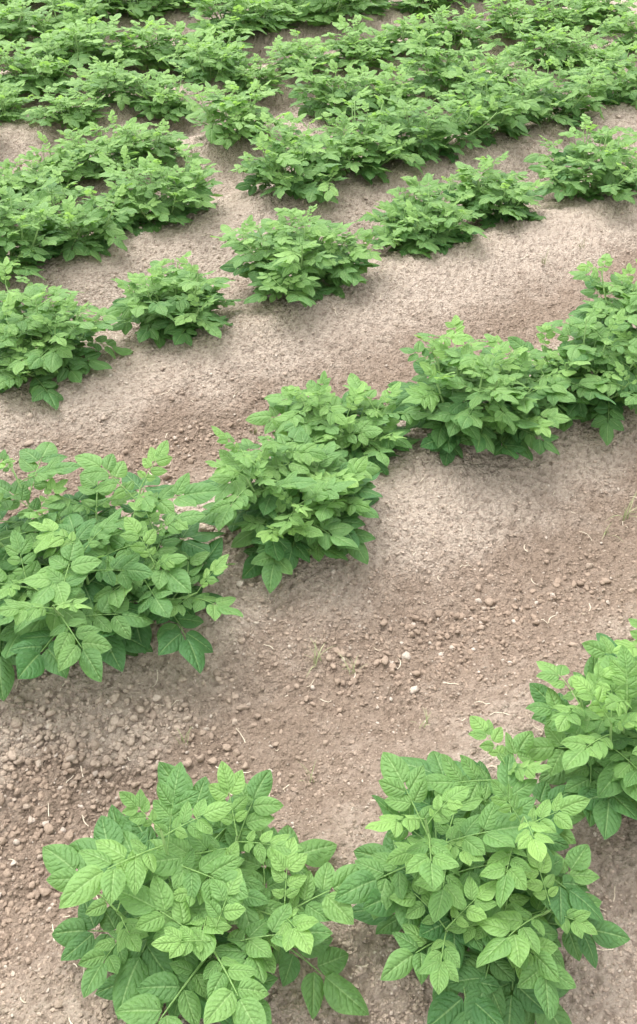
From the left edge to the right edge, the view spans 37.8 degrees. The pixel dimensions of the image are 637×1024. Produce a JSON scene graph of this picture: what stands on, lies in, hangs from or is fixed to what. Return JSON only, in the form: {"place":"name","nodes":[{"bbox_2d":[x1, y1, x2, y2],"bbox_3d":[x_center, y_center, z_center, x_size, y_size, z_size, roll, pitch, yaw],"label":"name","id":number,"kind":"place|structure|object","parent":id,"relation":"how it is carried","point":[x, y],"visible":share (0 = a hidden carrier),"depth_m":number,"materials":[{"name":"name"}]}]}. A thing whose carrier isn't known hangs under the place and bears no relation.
{"place":"outdoors","nodes":[
{"label":"outdoors","id":0,"kind":"place"},
{"bbox_2d":[0,0,636,1023],"bbox_3d":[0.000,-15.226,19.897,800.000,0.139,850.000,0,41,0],"label":"ground","id":1,"kind":"structure","parent":0,"point":[294,724],"depth_m":2.48,"materials":[{"name":"soil"}]},
{"bbox_2d":[0,80,34,121],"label":"potato plant","id":2,"kind":"object","parent":1,"relation":"on","point":[13,114],"visible":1,"depth_m":4.67,"materials":[{"name":"green plant"}]},
{"bbox_2d":[0,158,37,210],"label":"potato plant","id":3,"kind":"object","parent":1,"relation":"on","point":[5,179],"visible":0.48,"depth_m":3.86,"materials":[{"name":"green plant"}]},
{"bbox_2d":[0,0,38,13],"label":"potato plant","id":4,"kind":"object","parent":1,"relation":"on","point":[6,2],"visible":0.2,"depth_m":6.26,"materials":[{"name":"green plant"}]},
{"bbox_2d":[0,70,40,111],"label":"potato plant","id":5,"kind":"object","parent":1,"relation":"on","point":[19,107],"visible":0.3,"depth_m":4.93,"materials":[{"name":"green plant"}]},
{"bbox_2d":[0,0,45,48],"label":"potato plant","id":6,"kind":"object","parent":1,"relation":"on","point":[8,27],"visible":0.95,"depth_m":5.70,"materials":[{"name":"green plant"}]},
{"bbox_2d":[0,186,77,286],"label":"potato plant","id":7,"kind":"object","parent":1,"relation":"on","point":[28,251],"visible":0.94,"depth_m":3.37,"materials":[{"name":"green plant"}]},
{"bbox_2d":[0,131,91,196],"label":"potato plant","id":8,"kind":"object","parent":1,"relation":"on","point":[67,162],"visible":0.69,"depth_m":3.97,"materials":[{"name":"green plant"}]},
{"bbox_2d":[0,27,92,95],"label":"potato plant","id":9,"kind":"object","parent":1,"relation":"on","point":[47,69],"visible":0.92,"depth_m":5.09,"materials":[{"name":"green plant"}]},
{"bbox_2d":[0,256,132,409],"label":"potato plant","id":10,"kind":"object","parent":1,"relation":"on","point":[55,335],"visible":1,"depth_m":2.87,"materials":[{"name":"green plant"}]},
{"bbox_2d":[18,0,115,55],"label":"potato plant","id":11,"kind":"object","parent":1,"relation":"on","point":[52,24],"visible":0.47,"depth_m":5.75,"materials":[{"name":"green plant"}]},
{"bbox_2d":[21,82,115,129],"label":"potato plant","id":12,"kind":"object","parent":1,"relation":"on","point":[79,117],"visible":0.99,"depth_m":4.63,"materials":[{"name":"green plant"}]},
{"bbox_2d":[0,165,142,261],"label":"potato plant","id":13,"kind":"object","parent":1,"relation":"on","point":[88,216],"visible":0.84,"depth_m":3.56,"materials":[{"name":"green plant"}]},
{"bbox_2d":[21,15,125,70],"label":"potato plant","id":14,"kind":"object","parent":1,"relation":"on","point":[92,41],"visible":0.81,"depth_m":5.29,"materials":[{"name":"green plant"}]},
{"bbox_2d":[35,0,134,24],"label":"potato plant","id":15,"kind":"object","parent":1,"relation":"on","point":[102,9],"visible":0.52,"depth_m":6.01,"materials":[{"name":"green plant"}]},
{"bbox_2d":[46,109,153,180],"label":"potato plant","id":16,"kind":"object","parent":1,"relation":"on","point":[102,146],"visible":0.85,"depth_m":4.09,"materials":[{"name":"green plant"}]},
{"bbox_2d":[63,49,155,109],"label":"potato plant","id":17,"kind":"object","parent":1,"relation":"on","point":[102,77],"visible":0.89,"depth_m":4.80,"materials":[{"name":"green plant"}]},
{"bbox_2d":[0,440,242,700],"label":"potato plant","id":18,"kind":"object","parent":1,"relation":"on","point":[84,570],"visible":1,"depth_m":2.04,"materials":[{"name":"green plant"}]},
{"bbox_2d":[102,0,185,20],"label":"potato plant","id":19,"kind":"object","parent":1,"relation":"on","point":[143,9],"visible":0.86,"depth_m":6.14,"materials":[{"name":"green plant"}]},
{"bbox_2d":[94,13,194,70],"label":"potato plant","id":20,"kind":"object","parent":1,"relation":"on","point":[154,55],"visible":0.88,"depth_m":5.38,"materials":[{"name":"green plant"}]},
{"bbox_2d":[88,144,222,235],"bbox_3d":[-0.654,-1.311,3.772,0.550,0.309,0.462,0,41,0],"label":"potato plant","id":21,"kind":"object","parent":1,"relation":"on","point":[182,192],"visible":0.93,"depth_m":3.72,"materials":[{"name":"green plant"}]},
{"bbox_2d":[107,117,203,167],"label":"potato plant","id":22,"kind":"object","parent":1,"relation":"on","point":[161,146],"visible":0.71,"depth_m":4.23,"materials":[{"name":"green plant"}]},
{"bbox_2d":[120,62,202,122],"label":"potato plant","id":23,"kind":"object","parent":1,"relation":"on","point":[175,107],"visible":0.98,"depth_m":4.78,"materials":[{"name":"green plant"}]},
{"bbox_2d":[108,251,242,348],"bbox_3d":[-0.483,-0.733,3.121,0.467,0.300,0.470,0,41,0],"label":"potato plant","id":24,"kind":"object","parent":1,"relation":"on","point":[187,298],"visible":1,"depth_m":3.05,"materials":[{"name":"green plant"}]},
{"bbox_2d":[159,0,202,11],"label":"potato plant","id":25,"kind":"object","parent":1,"relation":"on","point":[176,3],"visible":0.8,"depth_m":6.29,"materials":[{"name":"green plant"}]},
{"bbox_2d":[175,726,192,744],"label":"grass seedling","id":26,"kind":"object","parent":1,"relation":"on","point":[185,737],"depth_m":2.00,"materials":[{"name":"plant"}]},
{"bbox_2d":[158,29,251,83],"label":"potato plant","id":27,"kind":"object","parent":1,"relation":"on","point":[194,60],"visible":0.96,"depth_m":5.09,"materials":[{"name":"green plant"}]},
{"bbox_2d":[42,761,368,1023],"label":"potato plant","id":28,"kind":"object","parent":1,"relation":"on","point":[176,885],"visible":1,"depth_m":1.48,"materials":[{"name":"green plant"}]},
{"bbox_2d":[159,14,254,79],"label":"potato plant","id":29,"kind":"object","parent":1,"relation":"on","point":[209,29],"visible":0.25,"depth_m":5.53,"materials":[{"name":"green plant"}]},
{"bbox_2d":[183,78,282,148],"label":"potato plant","id":30,"kind":"object","parent":1,"relation":"on","point":[233,118],"visible":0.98,"depth_m":4.37,"materials":[{"name":"green plant"}]},
{"bbox_2d":[184,0,298,41],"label":"potato plant","id":31,"kind":"object","parent":1,"relation":"on","point":[255,19],"visible":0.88,"depth_m":5.72,"materials":[{"name":"green plant"}]},
{"bbox_2d":[214,47,295,95],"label":"potato plant","id":32,"kind":"object","parent":1,"relation":"on","point":[268,74],"visible":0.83,"depth_m":5.05,"materials":[{"name":"green plant"}]},
{"bbox_2d":[236,0,315,32],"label":"potato plant","id":33,"kind":"object","parent":1,"relation":"on","point":[283,10],"visible":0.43,"depth_m":5.93,"materials":[{"name":"green plant"}]},
{"bbox_2d":[198,426,382,592],"bbox_3d":[-0.056,-0.061,2.325,0.457,0.278,0.530,21,46,23],"label":"potato plant","id":34,"kind":"object","parent":1,"relation":"on","point":[303,496],"visible":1,"depth_m":2.27,"materials":[{"name":"green plant"}]},
{"bbox_2d":[230,111,359,203],"bbox_3d":[-0.103,-1.532,3.978,0.561,0.330,0.632,0,41,0],"label":"potato plant","id":35,"kind":"object","parent":1,"relation":"on","point":[304,156],"visible":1,"depth_m":3.92,"materials":[{"name":"green plant"}]},
{"bbox_2d":[210,204,387,307],"bbox_3d":[-0.132,-0.932,3.321,0.619,0.271,0.577,28,48,28],"label":"potato plant","id":36,"kind":"object","parent":1,"relation":"on","point":[307,259],"visible":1,"depth_m":3.27,"materials":[{"name":"green plant"}]},
{"bbox_2d":[264,29,340,74],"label":"potato plant","id":37,"kind":"object","parent":1,"relation":"on","point":[305,52],"visible":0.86,"depth_m":5.23,"materials":[{"name":"green plant"}]},
{"bbox_2d":[299,761,315,782],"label":"grass seedling","id":38,"kind":"object","parent":1,"relation":"on","point":[309,773],"depth_m":1.90,"materials":[{"name":"plant"}]},
{"bbox_2d":[0,117,635,1023],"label":"straw bits","id":39,"kind":"object","parent":1,"relation":"on","point":[310,685],"visible":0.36,"depth_m":2.06,"materials":[{"name":"beige plant"}]},
{"bbox_2d":[0,32,636,1023],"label":"soil clods","id":40,"kind":"object","parent":1,"relation":"on","point":[68,746],"visible":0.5,"depth_m":2.02,"materials":[{"name":"brown soil"}]},
{"bbox_2d":[0,29,636,1023],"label":"soil crumbs","id":41,"kind":"object","parent":1,"relation":"on","point":[304,973],"visible":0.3,"depth_m":2.19,"materials":[{"name":"brown soil"}]},
{"bbox_2d":[306,639,332,676],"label":"grass seedling","id":42,"kind":"object","parent":1,"relation":"on","point":[318,653],"depth_m":2.16,"materials":[{"name":"plant"}]},
{"bbox_2d":[275,0,377,25],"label":"potato plant","id":43,"kind":"object","parent":1,"relation":"on","point":[321,7],"visible":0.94,"depth_m":6.00,"materials":[{"name":"green plant"}]},
{"bbox_2d":[285,53,377,124],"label":"potato plant","id":44,"kind":"object","parent":1,"relation":"on","point":[327,97],"visible":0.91,"depth_m":4.67,"materials":[{"name":"green plant"}]},
{"bbox_2d":[246,370,430,474],"bbox_3d":[0.063,-0.255,2.603,0.470,0.263,0.443,-16,44,-18],"label":"potato plant","id":45,"kind":"object","parent":1,"relation":"on","point":[374,432],"visible":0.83,"depth_m":2.57,"materials":[{"name":"green plant"}]},
{"bbox_2d":[337,652,362,673],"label":"grass seedling","id":46,"kind":"object","parent":1,"relation":"on","point":[350,663],"depth_m":2.15,"materials":[{"name":"plant"}]},
{"bbox_2d":[315,14,401,74],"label":"potato plant","id":47,"kind":"object","parent":1,"relation":"on","point":[367,49],"visible":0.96,"depth_m":5.37,"materials":[{"name":"green plant"}]},
{"bbox_2d":[345,0,393,15],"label":"potato plant","id":48,"kind":"object","parent":1,"relation":"on","point":[381,4],"visible":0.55,"depth_m":6.25,"materials":[{"name":"green plant"}]},
{"bbox_2d":[320,86,424,184],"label":"potato plant","id":49,"kind":"object","parent":1,"relation":"on","point":[365,146],"visible":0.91,"depth_m":4.09,"materials":[{"name":"green plant"}]},
{"bbox_2d":[348,58,428,116],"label":"potato plant","id":50,"kind":"object","parent":1,"relation":"on","point":[387,87],"visible":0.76,"depth_m":4.76,"materials":[{"name":"green plant"}]},
{"bbox_2d":[371,13,447,59],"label":"potato plant","id":51,"kind":"object","parent":1,"relation":"on","point":[403,33],"visible":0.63,"depth_m":5.52,"materials":[{"name":"green plant"}]},
{"bbox_2d":[412,711,429,728],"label":"grass seedling","id":52,"kind":"object","parent":1,"relation":"on","point":[426,720],"depth_m":2.00,"materials":[{"name":"beige plant"}]},
{"bbox_2d":[356,172,487,258],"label":"potato plant","id":53,"kind":"object","parent":1,"relation":"on","point":[429,222],"visible":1,"depth_m":3.58,"materials":[{"name":"green plant"}]},
{"bbox_2d":[390,0,465,15],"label":"potato plant","id":54,"kind":"object","parent":1,"relation":"on","point":[406,6],"visible":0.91,"depth_m":6.32,"materials":[{"name":"green plant"}]},
{"bbox_2d":[358,89,515,175],"bbox_3d":[0.475,-1.800,4.292,0.698,0.309,0.535,-25,47,-26],"label":"potato plant","id":55,"kind":"object","parent":1,"relation":"on","point":[426,144],"visible":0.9,"depth_m":4.24,"materials":[{"name":"green plant"}]},
{"bbox_2d":[395,21,494,101],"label":"potato plant","id":56,"kind":"object","parent":1,"relation":"on","point":[438,77],"visible":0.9,"depth_m":4.90,"materials":[{"name":"green plant"}]},
{"bbox_2d":[424,4,505,50],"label":"potato plant","id":57,"kind":"object","parent":1,"relation":"on","point":[471,30],"visible":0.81,"depth_m":5.67,"materials":[{"name":"green plant"}]},
{"bbox_2d":[452,0,478,2],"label":"potato plant","id":58,"kind":"object","parent":1,"relation":"on","point":[470,1],"visible":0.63,"depth_m":6.46,"materials":[{"name":"green plant"}]},
{"bbox_2d":[334,716,629,1023],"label":"potato plant","id":59,"kind":"object","parent":1,"relation":"on","point":[476,864],"visible":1,"depth_m":1.50,"materials":[{"name":"green plant"}]},
{"bbox_2d":[388,315,576,465],"bbox_3d":[0.480,-0.364,2.655,0.565,0.314,0.558,0,41,0],"label":"potato plant","id":60,"kind":"object","parent":1,"relation":"on","point":[456,389],"visible":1,"depth_m":2.57,"materials":[{"name":"green plant"}]},
{"bbox_2d":[427,56,554,145],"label":"potato plant","id":61,"kind":"object","parent":1,"relation":"on","point":[510,123],"visible":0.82,"depth_m":4.44,"materials":[{"name":"green plant"}]},
{"bbox_2d":[438,151,546,228],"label":"potato plant","id":62,"kind":"object","parent":1,"relation":"on","point":[511,193],"visible":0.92,"depth_m":3.75,"materials":[{"name":"green plant"}]},
{"bbox_2d":[454,46,532,90],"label":"potato plant","id":63,"kind":"object","parent":1,"relation":"on","point":[496,68],"visible":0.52,"depth_m":5.02,"materials":[{"name":"green plant"}]},
{"bbox_2d":[464,0,552,40],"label":"potato plant","id":64,"kind":"object","parent":1,"relation":"on","point":[501,14],"visible":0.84,"depth_m":5.84,"materials":[{"name":"green plant"}]},
{"bbox_2d":[496,18,591,70],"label":"potato plant","id":65,"kind":"object","parent":1,"relation":"on","point":[535,56],"visible":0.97,"depth_m":5.30,"materials":[{"name":"green plant"}]},
{"bbox_2d":[481,56,613,127],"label":"potato plant","id":66,"kind":"object","parent":1,"relation":"on","point":[569,104],"visible":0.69,"depth_m":4.60,"materials":[{"name":"green plant"}]},
{"bbox_2d":[523,0,598,37],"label":"potato plant","id":67,"kind":"object","parent":1,"relation":"on","point":[558,15],"visible":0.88,"depth_m":5.99,"materials":[{"name":"green plant"}]},
{"bbox_2d":[508,306,636,445],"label":"potato plant","id":68,"kind":"object","parent":1,"relation":"on","point":[606,394],"visible":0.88,"depth_m":2.71,"materials":[{"name":"green plant"}]},
{"bbox_2d":[518,618,636,839],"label":"potato plant","id":69,"kind":"object","parent":1,"relation":"on","point":[590,751],"visible":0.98,"depth_m":1.67,"materials":[{"name":"green plant"}]},
{"bbox_2d":[523,114,636,204],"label":"potato plant","id":70,"kind":"object","parent":1,"relation":"on","point":[612,174],"visible":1,"depth_m":3.93,"materials":[{"name":"green plant"}]},
{"bbox_2d":[554,26,630,74],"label":"potato plant","id":71,"kind":"object","parent":1,"relation":"on","point":[583,52],"visible":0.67,"depth_m":5.32,"materials":[{"name":"green plant"}]},
{"bbox_2d":[550,36,636,108],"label":"potato plant","id":72,"kind":"object","parent":1,"relation":"on","point":[622,86],"visible":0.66,"depth_m":4.86,"materials":[{"name":"green plant"}]},
{"bbox_2d":[567,0,636,27],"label":"potato plant","id":73,"kind":"object","parent":1,"relation":"on","point":[601,13],"visible":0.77,"depth_m":6.15,"materials":[{"name":"green plant"}]},
{"bbox_2d":[568,254,636,372],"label":"potato plant","id":74,"kind":"object","parent":1,"relation":"on","point":[624,291],"visible":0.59,"depth_m":2.96,"materials":[{"name":"green plant"}]},
{"bbox_2d":[589,0,636,52],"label":"potato plant","id":75,"kind":"object","parent":1,"relation":"on","point":[629,31],"visible":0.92,"depth_m":5.58,"materials":[{"name":"green plant"}]},
{"bbox_2d":[606,490,636,520],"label":"grass seedling","id":76,"kind":"object","parent":1,"relation":"on","point":[625,514],"depth_m":2.55,"materials":[{"name":"plant"}]}
]}

